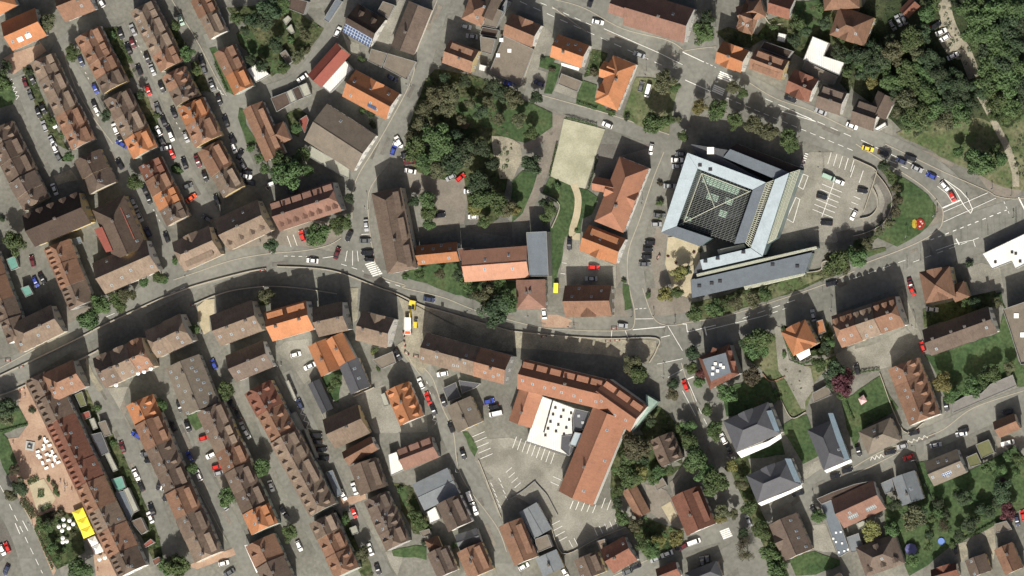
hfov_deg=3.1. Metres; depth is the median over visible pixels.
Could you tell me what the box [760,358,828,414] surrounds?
undergrowth
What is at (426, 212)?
broadleaf tree
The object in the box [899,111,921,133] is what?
broadleaf tree
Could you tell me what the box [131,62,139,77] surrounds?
road
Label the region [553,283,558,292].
container
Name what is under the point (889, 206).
undergrowth
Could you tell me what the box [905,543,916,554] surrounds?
garden tent
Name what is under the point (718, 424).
broadleaf tree
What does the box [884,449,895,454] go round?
parked car
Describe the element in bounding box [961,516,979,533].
broadleaf tree
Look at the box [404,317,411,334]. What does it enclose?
lorry
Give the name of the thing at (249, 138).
lawn
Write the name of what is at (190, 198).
parked car
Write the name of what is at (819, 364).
broadleaf tree
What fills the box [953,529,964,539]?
broadleaf tree
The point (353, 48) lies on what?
pavement
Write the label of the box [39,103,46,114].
parked car
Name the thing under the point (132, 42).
parked car
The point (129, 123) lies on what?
terraced house
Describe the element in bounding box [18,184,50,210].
terraced house
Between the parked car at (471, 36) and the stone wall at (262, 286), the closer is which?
the parked car at (471, 36)
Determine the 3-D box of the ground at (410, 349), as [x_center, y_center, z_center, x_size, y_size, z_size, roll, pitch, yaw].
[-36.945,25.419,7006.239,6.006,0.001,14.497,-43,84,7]
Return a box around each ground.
[0,0,1023,575]
[23,67,68,149]
[36,511,84,568]
[53,169,77,184]
[74,390,162,567]
[85,358,103,391]
[104,27,134,78]
[133,93,164,143]
[171,25,186,56]
[191,60,209,91]
[227,4,323,75]
[287,108,307,136]
[343,511,371,575]
[349,288,358,321]
[382,287,512,353]
[393,483,431,534]
[397,338,428,372]
[404,144,507,228]
[408,69,510,143]
[460,122,469,128]
[492,136,522,178]
[512,330,655,362]
[550,119,604,188]
[585,49,607,76]
[610,434,683,556]
[640,406,682,464]
[689,271,839,320]
[716,10,850,92]
[731,457,788,575]
[782,320,833,359]
[840,0,1023,130]
[853,237,869,258]
[868,169,898,241]
[885,497,919,521]
[923,291,1003,327]
[938,0,978,78]
[939,21,959,59]
[957,541,967,561]
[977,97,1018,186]
[984,525,995,558]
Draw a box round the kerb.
[0,0,1023,575]
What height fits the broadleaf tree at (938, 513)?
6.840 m
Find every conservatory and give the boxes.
[6,256,19,270]
[21,285,34,296]
[111,476,126,491]
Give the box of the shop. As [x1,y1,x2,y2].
[455,528,482,549]
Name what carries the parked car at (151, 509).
on the road at (110, 412)
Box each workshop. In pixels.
[340,357,370,393]
[519,502,551,538]
[535,535,553,552]
[536,549,564,575]
[821,501,849,556]
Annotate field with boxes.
[623,77,676,132]
[738,275,826,306]
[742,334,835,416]
[896,114,1023,190]
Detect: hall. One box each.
[304,104,377,171]
[371,187,420,273]
[391,1,432,54]
[412,468,460,510]
[526,396,575,455]
[803,36,844,74]
[982,234,1023,268]
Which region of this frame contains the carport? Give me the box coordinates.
[812,386,831,401]
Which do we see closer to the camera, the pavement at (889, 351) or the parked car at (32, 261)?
the pavement at (889, 351)
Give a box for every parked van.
[465,491,474,504]
[489,410,502,416]
[644,83,651,97]
[687,538,700,546]
[822,172,835,180]
[1001,439,1014,446]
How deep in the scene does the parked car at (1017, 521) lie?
6966.51 m
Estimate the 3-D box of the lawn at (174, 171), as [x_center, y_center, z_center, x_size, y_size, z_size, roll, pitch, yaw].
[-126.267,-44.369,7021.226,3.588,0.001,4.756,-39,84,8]
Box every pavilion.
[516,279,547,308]
[570,432,581,446]
[777,33,786,42]
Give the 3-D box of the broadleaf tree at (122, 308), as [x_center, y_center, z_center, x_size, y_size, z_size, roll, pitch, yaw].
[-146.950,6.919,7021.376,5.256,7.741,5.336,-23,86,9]
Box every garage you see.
[98,420,111,436]
[271,92,291,111]
[287,89,296,102]
[292,86,303,100]
[299,83,311,97]
[323,0,342,22]
[349,525,358,534]
[367,49,387,67]
[373,351,396,368]
[377,1,395,17]
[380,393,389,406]
[383,53,416,79]
[443,382,460,400]
[459,380,480,392]
[480,27,499,36]
[489,36,533,84]
[500,0,511,19]
[558,73,581,91]
[623,486,650,518]
[655,477,667,490]
[847,533,862,552]
[951,375,1016,412]
[966,453,981,466]
[976,439,994,458]
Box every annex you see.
[75,392,86,406]
[91,432,110,455]
[115,491,134,520]
[123,488,139,512]
[131,518,148,534]
[247,64,270,81]
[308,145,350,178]
[326,470,342,496]
[388,452,403,475]
[427,507,440,523]
[458,248,473,259]
[479,64,487,71]
[480,36,496,54]
[483,9,502,27]
[526,231,552,275]
[561,435,575,455]
[573,409,590,431]
[596,539,606,553]
[760,41,793,58]
[802,61,837,83]
[816,319,826,334]
[817,481,870,503]
[874,122,887,130]
[881,478,894,493]
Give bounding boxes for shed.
[71,237,82,245]
[81,411,91,419]
[89,418,98,429]
[105,452,118,471]
[143,539,154,547]
[152,557,161,565]
[280,50,292,63]
[283,16,291,24]
[286,380,296,399]
[290,411,304,430]
[299,115,309,132]
[304,428,318,457]
[308,379,332,413]
[419,529,431,536]
[899,0,919,17]
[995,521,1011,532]
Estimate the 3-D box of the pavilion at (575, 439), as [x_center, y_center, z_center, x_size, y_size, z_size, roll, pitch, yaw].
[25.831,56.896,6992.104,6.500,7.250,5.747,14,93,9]
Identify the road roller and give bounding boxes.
[413,319,417,327]
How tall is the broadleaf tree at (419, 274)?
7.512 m
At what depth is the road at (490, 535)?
7001.56 m
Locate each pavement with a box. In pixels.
[3,41,45,73]
[8,384,116,575]
[22,499,55,575]
[29,479,55,512]
[62,305,92,324]
[107,387,132,431]
[121,399,126,414]
[191,548,235,568]
[197,299,213,333]
[208,456,229,487]
[224,220,340,251]
[275,339,316,383]
[340,494,366,507]
[342,32,360,55]
[354,384,427,432]
[370,0,403,52]
[385,552,402,574]
[406,172,466,225]
[471,437,640,554]
[485,473,511,515]
[516,114,563,223]
[523,26,551,88]
[525,131,546,152]
[533,288,628,316]
[540,315,571,327]
[554,83,576,98]
[559,237,615,287]
[569,183,581,239]
[616,148,650,286]
[645,484,683,529]
[646,288,682,316]
[651,227,666,287]
[661,501,676,522]
[665,237,699,298]
[669,473,681,495]
[683,297,690,312]
[775,326,813,408]
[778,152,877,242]
[801,460,821,478]
[812,524,835,551]
[836,345,854,370]
[853,328,918,371]
[878,169,942,227]
[903,290,922,341]
[920,149,953,165]
[968,263,1003,295]
[979,175,1020,197]
[995,436,1022,451]
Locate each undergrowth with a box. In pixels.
[23,69,62,141]
[37,514,83,566]
[73,394,160,565]
[103,27,135,76]
[137,99,162,140]
[193,66,206,90]
[230,6,318,73]
[343,509,373,575]
[401,485,427,532]
[404,143,511,220]
[407,70,510,143]
[584,53,606,76]
[611,442,676,556]
[630,81,672,129]
[642,408,681,462]
[691,271,832,319]
[721,5,853,88]
[735,457,785,568]
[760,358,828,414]
[811,329,832,355]
[849,0,1023,176]
[865,171,900,238]
[885,496,920,531]
[907,115,1023,185]
[923,294,1000,324]
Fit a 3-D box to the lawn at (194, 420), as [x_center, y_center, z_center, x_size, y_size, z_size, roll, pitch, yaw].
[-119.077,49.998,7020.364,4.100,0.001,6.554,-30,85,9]
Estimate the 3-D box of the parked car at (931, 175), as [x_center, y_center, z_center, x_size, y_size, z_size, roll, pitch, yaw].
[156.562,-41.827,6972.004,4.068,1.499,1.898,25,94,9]
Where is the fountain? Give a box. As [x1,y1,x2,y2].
[25,441,34,450]
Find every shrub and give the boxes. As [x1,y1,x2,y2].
[25,68,33,75]
[28,408,35,413]
[41,514,46,521]
[48,510,55,518]
[56,509,64,517]
[93,404,101,411]
[109,31,115,37]
[110,439,116,445]
[159,276,168,283]
[172,257,177,264]
[173,166,180,170]
[246,145,254,152]
[287,36,294,43]
[303,47,310,54]
[327,385,334,392]
[357,55,365,62]
[358,107,366,114]
[369,119,376,128]
[370,347,378,353]
[397,486,402,492]
[451,541,456,548]
[548,67,555,71]
[555,182,560,190]
[589,67,597,76]
[606,109,615,116]
[624,113,629,120]
[655,200,663,205]
[674,116,681,123]
[769,24,777,29]
[773,388,778,395]
[949,541,955,549]
[965,260,973,267]
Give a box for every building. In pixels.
[92,195,147,257]
[92,240,162,293]
[166,354,220,415]
[415,242,459,264]
[446,396,483,432]
[462,246,528,281]
[608,0,696,42]
[661,144,819,297]
[831,481,886,527]
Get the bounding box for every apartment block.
[922,306,999,355]
[1002,302,1023,364]
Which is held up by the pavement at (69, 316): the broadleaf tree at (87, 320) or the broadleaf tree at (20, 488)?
the broadleaf tree at (87, 320)
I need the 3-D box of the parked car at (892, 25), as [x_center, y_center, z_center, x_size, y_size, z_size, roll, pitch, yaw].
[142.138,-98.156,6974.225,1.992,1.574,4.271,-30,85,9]
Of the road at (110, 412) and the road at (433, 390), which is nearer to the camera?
the road at (433, 390)
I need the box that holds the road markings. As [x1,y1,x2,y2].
[0,1,1023,571]
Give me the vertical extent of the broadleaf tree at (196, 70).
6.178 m
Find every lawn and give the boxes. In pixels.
[0,87,15,107]
[0,408,27,433]
[0,432,16,474]
[171,163,182,174]
[187,412,201,429]
[209,47,233,94]
[238,29,263,54]
[238,108,256,143]
[267,59,283,72]
[321,370,341,402]
[392,545,426,559]
[398,486,407,505]
[401,261,516,311]
[435,285,471,298]
[455,95,511,128]
[463,432,477,456]
[496,101,551,142]
[511,171,536,221]
[539,56,554,69]
[543,177,574,286]
[544,63,560,93]
[576,80,606,111]
[577,188,597,234]
[623,284,631,309]
[724,376,776,415]
[737,440,784,458]
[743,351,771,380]
[782,415,817,463]
[789,551,839,575]
[793,0,831,30]
[841,376,897,447]
[867,247,885,256]
[878,175,935,246]
[885,446,1023,575]
[925,292,1023,395]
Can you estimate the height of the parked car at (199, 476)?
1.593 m
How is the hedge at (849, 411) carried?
on the lawn at (876, 406)
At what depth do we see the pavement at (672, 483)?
6989.68 m
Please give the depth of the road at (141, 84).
7023.43 m
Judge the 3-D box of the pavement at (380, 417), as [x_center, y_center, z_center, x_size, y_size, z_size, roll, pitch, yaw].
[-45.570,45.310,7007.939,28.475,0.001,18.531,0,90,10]
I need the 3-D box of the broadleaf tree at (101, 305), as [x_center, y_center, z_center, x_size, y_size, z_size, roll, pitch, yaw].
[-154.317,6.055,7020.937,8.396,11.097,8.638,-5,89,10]
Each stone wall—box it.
[0,268,266,375]
[0,350,98,395]
[193,286,336,304]
[277,266,511,331]
[478,460,500,516]
[510,481,557,514]
[513,331,660,362]
[521,28,542,85]
[542,193,559,227]
[549,519,626,553]
[781,400,805,418]
[853,158,876,211]
[854,172,891,235]
[860,188,877,218]
[879,373,923,432]
[914,459,932,500]
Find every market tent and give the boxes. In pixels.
[72,507,85,520]
[76,517,89,529]
[81,526,94,537]
[88,536,98,546]
[92,543,102,553]
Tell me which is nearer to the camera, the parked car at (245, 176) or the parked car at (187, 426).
the parked car at (245, 176)
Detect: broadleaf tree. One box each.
[0,69,12,92]
[0,397,14,417]
[0,415,13,424]
[1,59,11,69]
[2,231,27,256]
[3,490,17,500]
[8,464,19,475]
[10,476,28,496]
[11,403,19,411]
[34,519,45,530]
[39,13,55,31]
[44,524,52,532]
[45,518,53,527]
[46,117,55,128]
[46,542,58,553]
[53,554,61,563]
[62,151,74,161]
[65,43,80,62]
[67,556,93,575]
[76,308,98,329]
[90,293,111,315]
[98,108,110,122]
[108,292,120,307]
[112,302,126,313]
[118,289,131,303]
[126,174,142,189]
[130,290,136,299]
[137,89,145,99]
[139,278,148,287]
[152,271,165,282]
[156,398,167,412]
[158,558,170,575]
[162,554,190,575]
[167,553,177,561]
[171,19,180,30]
[179,45,195,61]
[185,462,197,473]
[190,65,200,75]
[190,324,199,334]
[217,380,234,401]
[217,486,236,507]
[229,13,243,25]
[240,26,250,35]
[244,12,257,27]
[245,54,255,66]
[250,9,274,31]
[253,457,269,477]
[254,153,263,163]
[255,60,268,72]
[256,0,281,19]
[256,288,275,304]
[259,162,270,173]
[263,238,278,253]
[268,36,282,53]
[268,168,275,180]
[271,150,291,172]
[272,159,307,189]
[274,0,288,10]
[277,62,290,74]
[281,0,290,14]
[282,524,297,543]
[289,154,302,163]
[291,51,304,63]
[291,122,301,133]
[294,146,310,161]
[299,28,311,41]
[305,165,313,176]
[305,222,330,246]
[328,216,345,235]
[330,374,341,387]
[339,214,351,230]
[341,514,349,525]
[343,193,354,203]
[354,545,368,560]
[366,110,375,118]
[404,129,419,142]
[405,134,424,161]
[407,196,419,205]
[407,506,416,518]
[411,114,428,130]
[411,511,424,528]
[414,269,425,280]
[415,99,431,117]
[415,153,431,174]
[416,520,427,530]
[418,191,435,209]
[420,206,437,219]
[421,123,450,150]
[422,219,435,229]
[426,85,444,108]
[429,130,453,161]
[430,160,446,179]
[433,96,456,117]
[434,268,444,278]
[439,72,450,85]
[441,149,463,175]
[443,82,459,103]
[448,129,463,144]
[451,268,462,281]
[452,137,474,163]
[456,75,470,87]
[456,115,465,124]
[458,277,471,291]
[460,154,474,167]
[463,96,474,108]
[466,290,476,299]
[467,169,488,193]
[467,203,480,216]
[469,285,479,294]
[470,189,496,208]
[472,105,487,119]
[472,139,490,156]
[472,284,496,306]
[476,295,510,328]
[477,216,489,228]
[479,280,494,288]
[481,184,494,191]
[482,96,493,107]
[483,78,499,92]
[485,157,499,171]
[489,191,507,216]
[492,86,509,103]
[493,111,505,125]
[493,279,507,292]
[498,288,517,314]
[501,200,516,217]
[504,88,524,109]
[511,113,526,128]
[511,205,521,215]
[520,154,541,175]
[523,127,536,139]
[529,90,542,103]
[538,198,548,206]
[539,212,551,225]
[543,200,557,216]
[612,485,623,496]
[612,497,622,509]
[615,461,635,477]
[615,510,628,525]
[619,447,634,465]
[620,468,642,488]
[622,431,647,460]
[623,355,641,370]
[623,360,632,377]
[628,518,642,532]
[629,366,648,383]
[633,466,647,484]
[634,527,645,541]
[634,538,652,554]
[635,455,648,465]
[641,439,652,457]
[642,112,668,133]
[645,542,660,558]
[646,416,656,426]
[647,471,659,484]
[651,535,666,547]
[652,465,666,478]
[654,68,677,94]
[657,286,672,301]
[665,388,678,400]
[665,465,673,473]
[666,114,674,125]
[667,378,678,388]
[668,530,684,546]
[669,80,681,92]
[669,265,687,281]
[670,286,683,298]
[675,422,683,432]
[677,130,688,141]
[679,420,697,432]
[679,429,698,449]
[683,361,696,375]
[683,445,706,470]
[684,265,691,275]
[684,464,697,473]
[685,307,702,322]
[686,345,699,359]
[691,98,708,115]
[693,21,714,45]
[693,375,705,387]
[693,464,713,485]
[695,368,704,379]
[699,8,715,25]
[701,402,712,415]
[703,468,729,496]
[704,298,724,316]
[706,420,722,435]
[707,426,721,442]
[708,99,727,120]
[714,504,731,518]
[714,515,727,523]
[716,383,737,401]
[720,298,733,308]
[724,459,737,471]
[725,80,740,93]
[727,112,743,131]
[728,296,742,310]
[728,508,738,520]
[734,477,748,490]
[736,536,749,550]
[737,527,747,538]
[737,547,754,560]
[738,87,747,98]
[738,339,746,347]
[739,500,757,515]
[742,327,769,351]
[742,364,760,386]
[743,115,763,134]
[743,341,764,359]
[745,291,760,308]
[750,521,771,539]
[758,541,781,561]
[759,286,771,302]
[759,346,768,357]
[760,122,779,140]
[766,559,779,566]
[767,560,788,575]
[768,333,775,343]
[779,127,798,146]
[784,139,799,153]
[787,33,800,48]
[789,17,804,30]
[800,25,811,36]
[810,508,826,523]
[811,358,826,372]
[815,3,825,13]
[817,15,830,30]
[818,341,830,354]
[822,358,846,381]
[823,250,848,275]
[823,337,834,346]
[824,252,833,260]
[825,380,835,391]
[830,43,846,60]
[832,373,853,396]
[836,392,846,399]
[837,262,850,275]
[841,67,852,77]
[842,51,852,63]
[844,245,853,260]
[845,367,854,378]
[848,249,867,267]
[851,44,861,51]
[851,47,872,65]
[854,62,867,71]
[855,70,866,80]
[861,237,873,250]
[861,519,881,541]
[862,39,874,50]
[863,61,882,78]
[865,76,877,89]
[867,43,892,69]
[875,226,884,235]
[877,159,890,171]
[879,69,898,90]
[881,40,904,66]
[883,34,895,46]
[883,522,899,536]
[884,85,898,101]
[884,217,895,227]
[886,171,897,183]
[886,496,901,510]
[890,183,900,191]
[891,104,904,118]
[891,206,900,217]
[892,195,902,204]
[895,82,908,92]
[895,88,918,108]
[896,58,915,85]
[899,24,923,52]
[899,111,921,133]
[902,504,926,530]
[905,101,930,125]
[905,553,918,567]
[906,76,920,96]
[909,58,923,74]
[910,47,923,60]
[910,504,927,525]
[915,23,931,43]
[917,48,937,70]
[918,3,935,23]
[918,66,934,83]
[918,78,937,102]
[923,96,949,120]
[923,542,932,551]
[924,530,933,539]
[926,0,941,10]
[927,513,937,523]
[928,65,947,86]
[932,371,951,392]
[932,498,943,509]
[933,56,945,68]
[933,111,954,129]
[933,508,943,519]
[934,73,957,94]
[938,518,948,532]
[941,90,961,113]
[941,509,950,519]
[943,393,954,403]
[946,66,958,77]
[946,386,961,399]
[948,71,971,91]
[950,0,960,6]
[950,100,971,127]
[952,146,963,157]
[952,488,961,498]
[953,489,971,506]
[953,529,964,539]
[954,0,979,21]
[955,87,971,99]
[960,21,983,43]
[961,96,978,113]
[961,297,971,307]
[961,376,981,398]
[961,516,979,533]
[963,151,970,162]
[966,7,997,29]
[966,81,976,91]
[966,148,996,174]
[967,164,979,175]
[968,37,983,51]
[969,297,980,309]
[972,0,987,7]
[972,515,982,522]
[973,24,1002,45]
[973,86,988,100]
[974,68,999,95]
[975,503,985,514]
[976,52,997,77]
[976,373,988,389]
[977,41,992,60]
[980,364,990,373]
[980,462,992,473]
[980,511,985,520]
[982,0,1006,18]
[983,365,1000,382]
[985,91,1007,111]
[985,506,995,517]
[987,37,1013,56]
[987,109,999,120]
[988,144,999,154]
[989,51,1018,76]
[991,464,1006,477]
[992,296,1002,307]
[992,479,1011,503]
[992,496,1003,508]
[993,13,1019,42]
[993,109,1010,124]
[994,151,1008,166]
[995,68,1021,98]
[999,91,1021,116]
[1000,502,1016,520]
[1001,0,1023,20]
[1002,451,1011,461]
[1003,361,1015,375]
[1007,31,1023,55]
[1008,107,1022,122]
[1009,53,1023,75]
[1011,453,1023,465]
[1011,466,1020,476]
[1013,75,1023,97]
[1015,0,1023,17]
[1015,17,1023,32]
[1016,92,1023,108]
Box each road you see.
[0,196,1023,385]
[0,461,60,575]
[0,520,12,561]
[12,74,77,185]
[38,291,62,316]
[51,23,184,279]
[84,377,179,559]
[91,109,99,122]
[110,152,117,166]
[115,22,226,249]
[128,63,137,81]
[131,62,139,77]
[137,77,147,96]
[142,210,151,226]
[149,98,156,112]
[170,417,258,575]
[179,424,189,441]
[181,433,192,451]
[189,178,200,195]
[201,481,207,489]
[204,33,257,178]
[222,510,231,524]
[225,340,346,575]
[237,0,349,102]
[272,261,288,266]
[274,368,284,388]
[274,370,391,575]
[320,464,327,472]
[342,0,450,277]
[363,274,382,282]
[370,142,379,159]
[380,137,389,154]
[399,351,520,575]
[407,84,415,97]
[423,380,432,393]
[426,15,434,30]
[429,4,436,23]
[430,386,440,401]
[433,5,441,19]
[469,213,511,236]
[485,524,495,546]
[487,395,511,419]
[502,0,971,215]
[515,496,529,505]
[523,83,668,147]
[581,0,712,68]
[597,144,649,178]
[599,519,740,575]
[606,31,621,38]
[619,12,719,333]
[658,204,1023,349]
[658,334,770,575]
[705,387,1023,575]
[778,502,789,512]
[790,497,799,505]
[817,480,824,486]
[822,126,840,135]
[836,170,895,243]
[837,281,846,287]
[853,184,884,227]
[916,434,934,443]
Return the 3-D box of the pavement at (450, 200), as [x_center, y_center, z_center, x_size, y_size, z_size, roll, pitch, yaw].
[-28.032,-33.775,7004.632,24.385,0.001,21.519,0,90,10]
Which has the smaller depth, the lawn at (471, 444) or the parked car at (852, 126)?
the parked car at (852, 126)
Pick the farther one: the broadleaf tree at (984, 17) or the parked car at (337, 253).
the parked car at (337, 253)
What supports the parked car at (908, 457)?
on the road at (980, 417)
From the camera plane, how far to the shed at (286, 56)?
7011.38 m
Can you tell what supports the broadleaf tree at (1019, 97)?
on the ground at (700, 130)
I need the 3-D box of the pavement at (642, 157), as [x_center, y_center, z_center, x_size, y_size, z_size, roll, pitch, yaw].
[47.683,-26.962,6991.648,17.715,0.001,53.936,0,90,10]
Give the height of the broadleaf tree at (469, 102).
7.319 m
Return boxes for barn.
[308,42,350,86]
[322,61,353,92]
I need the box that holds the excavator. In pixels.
[408,300,416,317]
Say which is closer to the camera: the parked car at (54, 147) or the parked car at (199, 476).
the parked car at (199, 476)
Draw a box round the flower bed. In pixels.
[912,218,924,229]
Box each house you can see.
[0,0,48,50]
[0,120,21,143]
[0,135,29,165]
[0,251,8,274]
[0,274,16,299]
[0,296,24,321]
[0,315,24,343]
[1,152,37,182]
[9,170,44,198]
[14,305,67,352]
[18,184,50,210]
[22,192,95,246]
[25,368,53,402]
[31,52,63,80]
[35,394,77,425]
[39,70,71,98]
[43,360,89,399]
[44,239,79,267]
[46,413,86,446]
[47,88,80,116]
[52,258,87,289]
[55,0,97,21]
[55,105,89,134]
[56,433,96,468]
[61,280,93,309]
[65,124,96,149]
[66,455,106,488]
[74,149,109,178]
[75,26,109,53]
[75,475,118,514]
[83,41,114,64]
[83,167,117,194]
[88,501,128,534]
[89,53,122,79]
[93,351,127,387]
[96,67,129,93]
[97,521,140,558]
[104,88,139,119]
[109,545,148,575]
[110,344,140,380]
[114,108,149,139]
[124,128,158,158]
[126,394,163,425]
[127,337,159,372]
[130,0,162,26]
[135,414,174,450]
[137,15,170,41]
[138,156,169,180]
[145,30,177,55]
[145,170,176,196]
[145,323,177,357]
[146,439,185,475]
[152,44,183,71]
[153,186,184,210]
[157,464,193,493]
[160,200,191,225]
[162,66,193,91]
[162,314,198,349]
[165,483,204,518]
[169,81,200,106]
[172,226,224,270]
[176,508,214,540]
[177,97,212,125]
[185,114,223,147]
[185,529,223,562]
[190,0,219,18]
[196,401,235,434]
[198,140,234,176]
[200,10,228,38]
[207,423,243,453]
[210,300,266,345]
[212,165,246,197]
[214,43,247,75]
[214,199,274,250]
[215,442,253,473]
[224,462,262,493]
[225,67,255,94]
[225,340,276,381]
[234,483,271,514]
[243,101,292,161]
[243,503,280,534]
[245,380,285,416]
[246,533,285,567]
[256,555,295,575]
[258,404,297,442]
[264,300,314,340]
[270,192,313,230]
[271,429,313,469]
[285,456,326,494]
[288,0,309,14]
[298,481,338,516]
[302,181,346,220]
[308,332,356,376]
[309,512,343,539]
[312,301,352,336]
[317,529,351,557]
[323,404,371,448]
[325,547,361,575]
[342,4,386,47]
[342,70,400,119]
[342,436,379,464]
[350,457,387,495]
[355,311,397,347]
[364,491,395,516]
[371,506,404,534]
[379,524,411,550]
[385,381,424,425]
[397,436,440,469]
[419,333,456,368]
[425,535,442,551]
[427,545,459,575]
[436,494,473,531]
[442,40,480,72]
[446,340,481,375]
[457,542,494,575]
[461,0,485,26]
[473,347,516,383]
[482,0,502,20]
[499,517,539,565]
[503,13,542,46]
[550,34,591,70]
[562,285,613,316]
[574,551,607,575]
[580,225,627,263]
[592,156,650,232]
[595,55,637,110]
[600,536,638,572]
[649,432,683,466]
[656,561,682,575]
[671,485,716,535]
[685,560,723,575]
[699,344,742,388]
[715,41,751,72]
[723,402,783,457]
[735,0,767,34]
[746,457,803,505]
[749,48,790,79]
[767,0,795,19]
[769,512,813,560]
[781,320,820,359]
[785,69,820,102]
[808,413,851,472]
[815,84,848,115]
[823,0,875,46]
[831,309,866,347]
[850,91,895,130]
[853,304,881,339]
[856,535,905,575]
[858,417,901,454]
[872,296,908,333]
[888,357,926,386]
[892,470,924,505]
[894,375,934,405]
[902,395,941,425]
[919,266,970,303]
[924,449,967,485]
[931,563,960,575]
[965,553,991,575]
[993,413,1021,437]
[994,542,1023,574]
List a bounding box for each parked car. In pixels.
[0,544,5,555]
[3,542,10,552]
[3,565,10,574]
[21,77,28,87]
[27,90,34,100]
[28,74,35,83]
[29,256,35,266]
[32,277,38,286]
[34,107,41,118]
[38,273,46,284]
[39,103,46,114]
[41,120,48,131]
[48,135,56,145]
[50,143,57,152]
[50,183,58,195]
[53,152,61,161]
[77,56,84,66]
[91,84,98,94]
[91,100,98,108]
[93,107,99,115]
[98,0,105,7]
[111,123,118,134]
[115,158,124,169]
[116,134,123,142]
[116,139,126,148]
[117,28,124,39]
[118,441,125,452]
[124,42,132,54]
[129,24,137,35]
[129,38,135,48]
[130,197,137,207]
[131,431,139,439]
[132,468,140,480]
[135,64,142,75]
[135,210,143,221]
[137,481,144,491]
[140,452,147,456]
[141,183,148,194]
[143,52,150,63]
[144,226,152,237]
[145,85,151,95]
[145,194,151,204]
[146,511,154,522]
[147,503,155,515]
[148,64,155,75]
[154,102,161,113]
[154,125,162,135]
[156,480,160,490]
[157,135,165,145]
[158,81,165,92]
[159,114,167,126]
[160,145,171,150]
[163,232,170,242]
[165,125,173,134]
[167,132,174,141]
[168,148,175,158]
[169,421,177,431]
[170,107,177,118]
[176,401,182,412]
[177,14,184,25]
[181,157,188,169]
[182,132,189,142]
[182,182,192,189]
[184,421,191,432]
[185,193,196,202]
[186,451,194,461]
[193,155,201,167]
[195,470,202,480]
[198,55,205,66]
[198,435,207,440]
[200,65,207,73]
[201,171,208,181]
[201,214,212,222]
[206,451,214,458]
[208,79,215,91]
[210,359,217,369]
[211,464,220,469]
[213,194,220,205]
[214,470,223,476]
[215,94,222,105]
[218,560,229,566]
[222,115,229,127]
[223,568,235,575]
[228,134,236,143]
[228,399,235,408]
[230,143,237,153]
[234,409,241,419]
[235,149,243,159]
[238,159,246,169]
[239,421,245,432]
[240,173,251,179]
[241,170,251,174]
[243,429,250,438]
[244,179,255,185]
[267,180,277,186]
[267,480,274,491]
[279,506,288,517]
[286,188,296,193]
[290,351,300,357]
[295,540,302,551]
[296,398,303,409]
[297,73,308,82]
[298,230,305,241]
[304,362,315,370]
[306,258,318,262]
[309,433,321,437]
[312,440,322,443]
[316,447,326,451]
[317,455,328,460]
[333,247,340,259]
[334,26,341,37]
[341,489,346,500]
[345,230,353,241]
[350,507,357,518]
[351,482,358,494]
[359,238,370,242]
[361,250,373,254]
[363,219,368,231]
[364,257,374,261]
[366,543,373,555]
[374,563,381,574]
[387,73,397,81]
[390,145,396,155]
[393,348,402,360]
[394,135,402,146]
[404,160,415,164]
[404,168,416,173]
[417,377,424,388]
[423,296,434,301]
[424,392,431,404]
[429,404,437,415]
[434,212,445,217]
[437,371,447,376]
[440,395,446,406]
[445,174,455,181]
[447,421,454,432]
[455,173,465,182]
[459,448,466,459]
[461,24,471,29]
[466,33,477,38]
[468,215,478,218]
[471,504,478,514]
[483,398,494,404]
[488,404,498,409]
[504,80,514,85]
[518,562,529,570]
[533,79,544,86]
[541,308,546,318]
[560,567,568,575]
[567,238,571,249]
[585,276,597,280]
[587,0,593,7]
[588,264,599,269]
[591,19,603,24]
[602,121,612,128]
[617,323,627,327]
[622,568,632,575]
[629,563,640,569]
[633,51,644,58]
[638,81,644,92]
[639,261,649,266]
[641,254,651,258]
[642,247,652,251]
[645,240,654,244]
[648,144,653,154]
[650,557,660,562]
[651,222,661,226]
[653,213,664,217]
[660,550,673,557]
[663,183,675,188]
[671,157,683,162]
[672,164,682,168]
[675,152,685,155]
[679,542,687,550]
[682,380,689,390]
[699,556,704,565]
[705,555,710,563]
[719,433,726,444]
[724,442,732,453]
[745,515,752,526]
[784,95,796,102]
[791,490,803,496]
[810,309,815,321]
[815,108,826,115]
[816,193,827,199]
[820,220,832,225]
[825,280,837,286]
[830,473,840,478]
[834,178,844,185]
[841,467,852,473]
[845,122,857,129]
[850,210,857,220]
[854,363,860,374]
[855,445,861,456]
[857,188,867,193]
[862,145,873,151]
[877,150,888,156]
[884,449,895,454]
[888,19,896,30]
[894,14,902,26]
[896,157,906,164]
[897,443,907,449]
[899,13,908,24]
[903,453,914,460]
[904,154,916,161]
[907,278,913,287]
[908,285,915,295]
[908,429,919,435]
[911,164,922,172]
[919,341,925,352]
[926,172,936,179]
[926,306,938,311]
[929,442,941,447]
[930,21,941,29]
[935,28,946,35]
[939,33,950,41]
[939,181,948,190]
[943,399,949,411]
[947,52,958,59]
[948,191,956,201]
[953,544,958,554]
[955,432,967,436]
[957,427,968,432]
[1002,409,1013,414]
[1014,515,1019,525]
[1020,510,1023,520]
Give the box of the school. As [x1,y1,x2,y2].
[509,359,660,505]
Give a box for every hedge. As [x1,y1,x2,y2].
[0,424,27,432]
[19,498,37,518]
[27,476,38,485]
[34,528,53,569]
[37,489,44,497]
[40,502,51,511]
[214,63,228,91]
[549,144,557,175]
[565,117,596,126]
[576,102,597,109]
[587,157,597,188]
[780,328,810,364]
[845,401,853,420]
[851,368,879,373]
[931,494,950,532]
[957,520,996,543]
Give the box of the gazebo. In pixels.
[858,395,866,404]
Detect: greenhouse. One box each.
[286,24,294,33]
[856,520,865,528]
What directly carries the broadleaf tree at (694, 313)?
on the ground at (700, 130)
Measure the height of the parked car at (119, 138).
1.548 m
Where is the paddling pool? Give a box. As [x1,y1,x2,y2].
[938,538,944,544]

